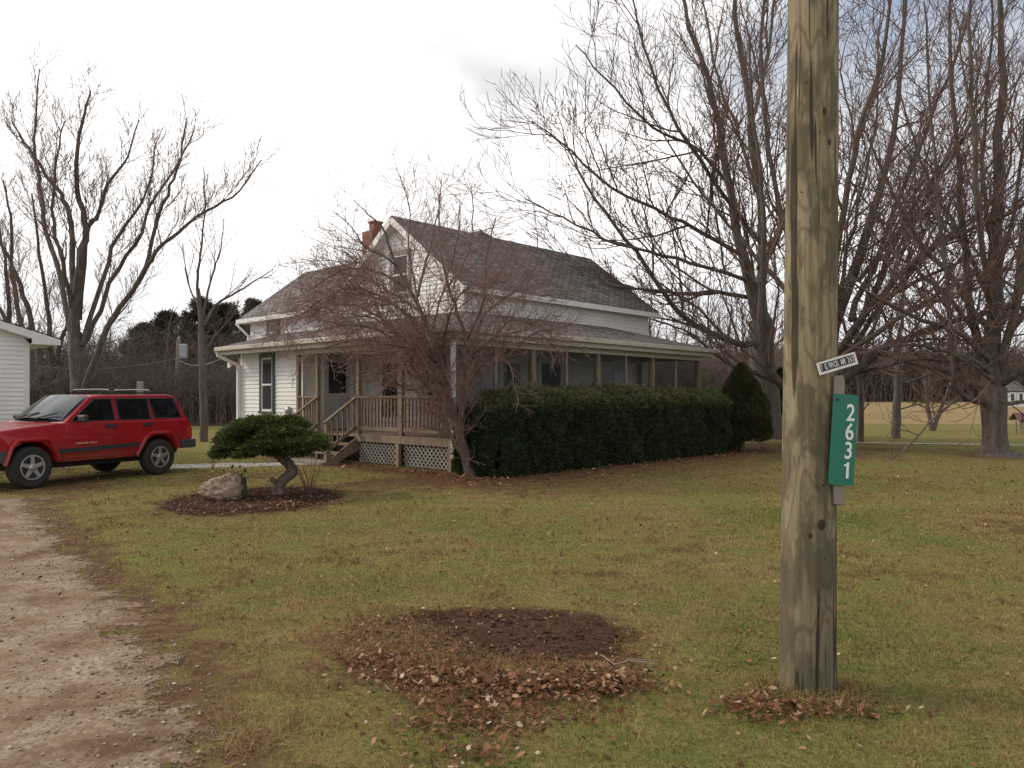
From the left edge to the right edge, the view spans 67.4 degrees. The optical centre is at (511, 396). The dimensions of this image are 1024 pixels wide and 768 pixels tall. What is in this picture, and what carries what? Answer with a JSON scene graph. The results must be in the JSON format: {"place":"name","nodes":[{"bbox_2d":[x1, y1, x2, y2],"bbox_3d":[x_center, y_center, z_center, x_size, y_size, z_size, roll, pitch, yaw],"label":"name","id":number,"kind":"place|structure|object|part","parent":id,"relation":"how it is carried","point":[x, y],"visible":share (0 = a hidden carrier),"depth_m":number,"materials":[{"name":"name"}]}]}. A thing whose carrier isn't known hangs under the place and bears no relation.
{"place":"outdoors","nodes":[
{"label":"outdoors","id":0,"kind":"place"},
{"bbox_2d":[0,495,246,767],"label":"driveway","id":1,"kind":"structure","parent":0,"point":[16,595],"depth_m":4.48,"materials":[{"name":"beige gravel"}]},
{"bbox_2d":[0,417,1023,767],"bbox_3d":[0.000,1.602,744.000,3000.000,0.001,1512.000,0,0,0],"label":"ground","id":2,"kind":"structure","parent":0,"point":[876,437],"depth_m":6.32,"materials":[{"name":"green plant"}]},
{"bbox_2d":[0,190,32,321],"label":"bare tree","id":3,"kind":"object","parent":2,"relation":"on","point":[8,298],"visible":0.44,"depth_m":49.90,"materials":[{"name":"brown plant"}]},
{"bbox_2d":[0,319,60,421],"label":"garage","id":4,"kind":"structure","parent":2,"relation":"on","point":[18,343],"depth_m":19.76,"materials":[{"name":"white"}]},
{"bbox_2d":[0,163,91,394],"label":"bare tree","id":5,"kind":"object","parent":2,"relation":"on","point":[13,273],"visible":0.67,"depth_m":45.86,"materials":[{"name":"brown plant"}]},
{"bbox_2d":[0,389,195,487],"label":"parked car","id":6,"kind":"object","parent":2,"relation":"on","point":[149,431],"visible":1,"depth_m":14.60,"materials":[{"name":"red paint"}]},
{"bbox_3d":[-7.878,0.807,14.432,0.083,0.642,1.047,0,0,25],"label":"door","id":7,"kind":"part","parent":6,"relation":"part of","materials":[{"name":"red paint"}]},
{"bbox_3d":[-7.949,0.242,14.522,0.123,0.385,0.862,0,0,25],"label":"side window","id":8,"kind":"part","parent":6,"relation":"part of","materials":[{"name":"black glass"}]},
{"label":"side window","id":9,"kind":"part","parent":6,"relation":"part of","materials":[{"name":"black glass"}]},
{"bbox_3d":[-7.478,0.807,15.286,0.083,0.642,0.780,0,0,25],"label":"door","id":10,"kind":"part","parent":6,"relation":"part of","materials":[{"name":"red paint"}]},
{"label":"side window","id":11,"kind":"part","parent":6,"relation":"part of","materials":[{"name":"black glass"}]},
{"bbox_2d":[0,302,250,425],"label":"woodland","id":12,"kind":"object","parent":2,"relation":"on","point":[221,396],"visible":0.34,"depth_m":45.78,"materials":[{"name":"brown plant"}]},
{"bbox_2d":[137,381,143,391],"bbox_3d":[-16.462,0.460,34.000,0.220,2.280,0.220,0,0,0],"label":"fence post","id":13,"kind":"object","parent":2,"relation":"on","point":[140,384],"visible":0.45,"depth_m":33.89,"materials":[{"name":"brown wood"}]},
{"bbox_2d":[0,41,281,394],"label":"bare tree","id":14,"kind":"object","parent":2,"relation":"on","point":[78,341],"visible":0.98,"depth_m":39.12,"materials":[{"name":"brown plant"}]},
{"bbox_2d":[118,320,172,372],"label":"pine tree","id":15,"kind":"object","parent":2,"relation":"on","point":[143,324],"visible":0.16,"depth_m":61.48,"materials":[{"name":"green plant"}]},
{"bbox_2d":[133,308,179,362],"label":"pine tree","id":16,"kind":"object","parent":2,"relation":"on","point":[165,313],"visible":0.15,"depth_m":63.17,"materials":[{"name":"green plant"}]},
{"bbox_2d":[174,336,187,401],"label":"utility pole","id":17,"kind":"object","parent":2,"relation":"on","point":[182,350],"visible":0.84,"depth_m":45.87,"materials":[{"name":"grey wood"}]},
{"bbox_2d":[40,358,175,368],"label":"power line","id":18,"kind":"object","parent":17,"relation":"attached to","point":[115,367],"visible":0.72,"depth_m":45.12,"materials":[{"name":"black rubber"}]},
{"bbox_2d":[161,295,232,377],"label":"pine tree","id":19,"kind":"object","parent":2,"relation":"on","point":[191,316],"visible":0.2,"depth_m":59.29,"materials":[{"name":"green plant"}]},
{"bbox_2d":[209,458,218,468],"bbox_3d":[-6.600,1.445,17.013,0.234,0.332,0.146,0,0,-11],"label":"dry plant","id":20,"kind":"object","parent":2,"relation":"on","point":[212,466],"visible":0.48,"depth_m":17.00,"materials":[{"name":"beige plant"}]},
{"bbox_2d":[196,300,249,416],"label":"pine tree","id":21,"kind":"object","parent":2,"relation":"on","point":[224,308],"visible":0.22,"depth_m":61.24,"materials":[{"name":"green plant"}]},
{"bbox_2d":[163,165,296,441],"bbox_3d":[-10.490,-3.376,27.819,4.150,10.105,3.641,0,0,16],"label":"bare tree","id":22,"kind":"object","parent":2,"relation":"on","point":[204,424],"visible":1,"depth_m":27.33,"materials":[{"name":"brown plant"}]},
{"bbox_2d":[170,462,312,468],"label":"walkway","id":23,"kind":"structure","parent":2,"relation":"on","point":[235,465],"depth_m":18.11,"materials":[{"name":"concrete"}]},
{"bbox_2d":[152,486,343,515],"bbox_3d":[-4.073,1.595,11.971,3.072,0.001,3.964,0,0,0],"label":"mulch bed","id":24,"kind":"object","parent":2,"relation":"on","point":[234,503],"visible":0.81,"depth_m":11.70,"materials":[{"name":"brown wood"}]},
{"bbox_2d":[198,472,242,500],"bbox_3d":[-4.531,1.396,12.000,0.712,0.464,0.532,6,1,8],"label":"rock","id":25,"kind":"object","parent":24,"relation":"on","point":[228,486],"visible":0.92,"depth_m":11.82,"materials":[{"name":"stone"}]},
{"bbox_2d":[222,465,246,476],"bbox_3d":[-4.701,1.378,12.981,0.457,0.470,0.281,0,0,0],"label":"dry plant","id":26,"kind":"object","parent":24,"relation":"on","point":[241,474],"visible":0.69,"depth_m":12.96,"materials":[{"name":"brown plant"}]},
{"bbox_2d":[241,477,247,497],"bbox_3d":[-4.373,1.452,12.252,0.329,0.335,0.326,0,0,-22],"label":"tree stump","id":27,"kind":"object","parent":24,"relation":"on","point":[244,492],"visible":0.22,"depth_m":12.19,"materials":[{"name":"brown wood"}]},
{"bbox_2d":[207,412,333,494],"bbox_3d":[-3.922,0.953,12.612,1.982,1.432,1.823,0,0,25],"label":"clipped juniper","id":28,"kind":"object","parent":24,"relation":"on","point":[281,439],"visible":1,"depth_m":12.16,"materials":[{"name":"green plant"}]},
{"bbox_2d":[287,457,330,493],"bbox_3d":[-3.388,1.267,12.658,0.791,0.689,0.516,0,0,0],"label":"dry plant","id":29,"kind":"object","parent":24,"relation":"on","point":[310,491],"visible":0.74,"depth_m":12.64,"materials":[{"name":"brown plant"}]},
{"bbox_2d":[160,486,600,655],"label":"mulch","id":30,"kind":"object","parent":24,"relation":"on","point":[438,616],"visible":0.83,"depth_m":5.56,"materials":[{"name":"brown wood"}]},
{"bbox_2d":[239,297,261,332],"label":"pine tree","id":31,"kind":"object","parent":2,"relation":"on","point":[253,303],"visible":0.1,"depth_m":69.61,"materials":[{"name":"green plant"}]},
{"bbox_2d":[325,449,343,465],"bbox_3d":[-4.106,1.409,17.703,0.510,0.407,0.242,0,0,17],"label":"dry plant","id":32,"kind":"object","parent":2,"relation":"on","point":[333,461],"visible":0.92,"depth_m":17.74,"materials":[{"name":"brown plant"}]},
{"bbox_2d":[242,140,600,476],"bbox_3d":[-2.097,-1.837,15.298,7.488,7.256,4.824,0,0,0],"label":"ornamental tree","id":33,"kind":"object","parent":2,"relation":"on","point":[435,357],"visible":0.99,"depth_m":14.81,"materials":[{"name":"brown plant"}]},
{"bbox_2d":[214,215,718,471],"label":"house","id":34,"kind":"structure","parent":2,"relation":"on","point":[610,319],"depth_m":21.55,"materials":[{"name":"white"}]},
{"bbox_2d":[258,353,275,413],"bbox_3d":[-7.061,-0.385,22.112,0.860,1.730,0.100,0,0,43],"label":"window","id":35,"kind":"structure","parent":34,"relation":"in","point":[266,367],"depth_m":22.11,"materials":[{"name":"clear glass"}]},
{"bbox_2d":[267,320,279,335],"bbox_3d":[-7.555,-2.210,24.280,0.760,0.540,0.100,0,0,43],"label":"window","id":36,"kind":"structure","parent":34,"relation":"in","point":[274,326],"depth_m":24.27,"materials":[{"name":"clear glass"}]},
{"bbox_2d":[325,356,349,428],"bbox_3d":[-4.887,-0.110,21.531,0.170,2.020,0.840,0,0,43],"label":"door","id":37,"kind":"structure","parent":34,"relation":"in","point":[332,384],"depth_m":21.53,"materials":[{"name":"paint"}]},
{"bbox_2d":[379,359,398,421],"bbox_3d":[-3.456,-0.220,21.688,1.030,1.860,0.100,0,0,43],"label":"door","id":38,"kind":"structure","parent":34,"relation":"in","point":[387,393],"depth_m":21.72,"materials":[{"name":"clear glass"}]},
{"bbox_2d":[389,248,411,297],"bbox_3d":[-3.116,-3.435,21.371,0.960,1.290,0.100,0,0,43],"label":"window","id":39,"kind":"structure","parent":34,"relation":"in","point":[395,254],"depth_m":21.38,"materials":[{"name":"grey glass"}]},
{"bbox_2d":[422,353,446,413],"bbox_3d":[-2.077,-0.345,20.403,0.960,1.610,0.100,0,0,43],"label":"window","id":40,"kind":"structure","parent":34,"relation":"in","point":[444,354],"depth_m":20.46,"materials":[{"name":"grey glass"}]},
{"bbox_2d":[498,356,524,388],"bbox_3d":[0.001,-0.310,20.947,0.100,1.540,1.030,0,0,43],"label":"window","id":41,"kind":"structure","parent":34,"relation":"in","point":[519,366],"depth_m":20.95,"materials":[{"name":"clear glass"}]},
{"bbox_2d":[537,356,563,389],"bbox_3d":[1.134,-0.105,22.161,0.100,2.090,1.210,0,0,43],"label":"window","id":42,"kind":"structure","parent":34,"relation":"in","point":[545,376],"depth_m":22.12,"materials":[{"name":"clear glass"}]},
{"bbox_2d":[569,355,640,364],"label":"string lights","id":43,"kind":"object","parent":34,"relation":"hanging from","point":[602,361],"visible":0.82,"depth_m":20.73,"materials":[{"name":"white plastic"}]},
{"bbox_2d":[601,362,616,385],"bbox_3d":[3.026,-0.310,24.189,0.100,1.540,0.960,0,0,43],"label":"window","id":44,"kind":"structure","parent":34,"relation":"in","point":[608,370],"depth_m":24.23,"materials":[{"name":"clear glass"}]},
{"bbox_2d":[355,608,637,664],"bbox_3d":[-0.149,1.595,5.221,2.159,0.001,1.578,0,0,0],"label":"mulch bed","id":45,"kind":"object","parent":2,"relation":"on","point":[478,636],"visible":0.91,"depth_m":5.17,"materials":[{"name":"brown wood"}]},
{"bbox_2d":[0,447,1023,767],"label":"fallen leaves","id":46,"kind":"object","parent":2,"relation":"on","point":[536,685],"depth_m":4.19,"materials":[{"name":"brown plant"}]},
{"bbox_2d":[448,378,742,477],"bbox_3d":[2.748,0.646,19.255,2.143,2.224,10.698,0,0,43],"label":"hedge","id":47,"kind":"object","parent":2,"relation":"on","point":[563,427],"visible":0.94,"depth_m":17.12,"materials":[{"name":"green plant"}]},
{"bbox_2d":[444,0,880,438],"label":"bare tree","id":48,"kind":"object","parent":2,"relation":"on","point":[771,391],"visible":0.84,"depth_m":26.54,"materials":[{"name":"brown plant"}]},
{"bbox_2d":[720,361,773,450],"bbox_3d":[6.659,0.280,22.574,2.059,2.696,1.916,0,0,21],"label":"cone shrub","id":49,"kind":"object","parent":2,"relation":"on","point":[742,387],"visible":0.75,"depth_m":22.09,"materials":[{"name":"green plant"}]},
{"bbox_2d":[779,0,838,698],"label":"utility pole","id":50,"kind":"object","parent":2,"relation":"on","point":[808,615],"visible":0.91,"depth_m":4.09,"materials":[{"name":"brown wood"}]},
{"bbox_2d":[816,352,857,374],"bbox_3d":[1.712,-0.175,4.044,0.204,0.066,0.010,-17,-1,4],"label":"name sign","id":51,"kind":"object","parent":50,"relation":"attached to","point":[836,363],"visible":1,"depth_m":4.04,"materials":[{"name":"white metal"}]},
{"bbox_2d":[832,375,844,504],"bbox_3d":[1.741,0.233,4.094,0.068,0.695,0.046,0,0,0],"label":"sign stake","id":52,"kind":"object","parent":50,"relation":"attached to","point":[838,494],"visible":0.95,"depth_m":4.07,"materials":[{"name":"grey wood"}]},
{"bbox_2d":[828,394,858,485],"bbox_3d":[1.752,0.227,4.057,0.140,0.480,0.010,4,0,-6],"label":"number sign","id":53,"kind":"object","parent":50,"relation":"attached to","point":[843,438],"visible":1,"depth_m":4.06,"materials":[{"name":"green metal"}]},
{"bbox_2d":[604,0,1023,412],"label":"bare tree","id":54,"kind":"object","parent":2,"relation":"on","point":[849,375],"visible":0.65,"depth_m":22.89,"materials":[{"name":"brown plant"}]},
{"bbox_2d":[845,266,931,441],"bbox_3d":[13.108,-1.754,27.262,3.430,6.736,2.191,0,0,12],"label":"tree","id":55,"kind":"object","parent":2,"relation":"on","point":[861,403],"visible":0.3,"depth_m":27.12,"materials":[{"name":"brown plant"}]},
{"bbox_2d":[761,0,1023,460],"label":"bare tree","id":56,"kind":"object","parent":2,"relation":"on","point":[993,383],"visible":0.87,"depth_m":20.12,"materials":[{"name":"brown plant"}]},
{"bbox_2d":[839,181,980,438],"bbox_3d":[15.059,-3.533,29.169,3.614,10.326,5.480,0,0,-43],"label":"tree","id":57,"kind":"object","parent":2,"relation":"on","point":[896,407],"visible":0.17,"depth_m":29.36,"materials":[{"name":"brown plant"}]},
{"bbox_2d":[907,310,982,430],"bbox_3d":[20.085,-1.395,35.836,3.150,6.092,2.759,0,0,41],"label":"tree","id":58,"kind":"object","parent":2,"relation":"on","point":[932,426],"visible":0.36,"depth_m":35.93,"materials":[{"name":"brown plant"}]},
{"bbox_2d":[1008,413,1023,433],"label":"bird feeder","id":59,"kind":"object","parent":2,"relation":"on","point":[1017,417],"visible":1,"depth_m":33.04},
{"bbox_2d":[0,0,1023,358],"label":"sky","id":60,"kind":"structure","parent":0,"point":[340,83],"materials":[{"name":"white"}]},
{"bbox_2d":[776,366,782,413],"bbox_3d":[10.886,0.182,30.939,2.219,2.890,2.070,0,0,-20],"label":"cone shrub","id":61,"kind":"object","parent":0,"point":[779,370],"visible":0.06,"depth_m":30.68,"materials":[{"name":"green plant"}]},
{"bbox_2d":[856,442,1023,445],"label":"gravel path","id":62,"kind":"structure","parent":0,"point":[931,443],"depth_m":26.15,"materials":[{"name":"grey gravel"}]},
{"bbox_2d":[857,402,1023,423],"bbox_3d":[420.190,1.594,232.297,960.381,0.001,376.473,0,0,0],"label":"field","id":63,"kind":"structure","parent":0,"point":[873,413],"depth_m":69.17,"materials":[{"name":"beige plant"}]},
{"bbox_2d":[695,248,700,345],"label":"radio mast","id":64,"kind":"object","parent":63,"relation":"on","point":[700,296],"visible":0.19,"depth_m":74.91,"materials":[{"name":"grey metal"}]},
{"bbox_2d":[621,256,783,393],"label":"woodland","id":65,"kind":"object","parent":63,"relation":"on","point":[664,376],"visible":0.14,"depth_m":59.57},
{"bbox_2d":[658,330,1023,401],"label":"woodland","id":66,"kind":"object","parent":63,"relation":"on","point":[875,376],"visible":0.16,"depth_m":239.48,"materials":[{"name":"brown plant"}]},
{"bbox_2d":[1005,380,1023,406],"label":"house","id":67,"kind":"structure","parent":0,"point":[1011,386],"depth_m":120.09,"materials":[{"name":"white"}]}
]}

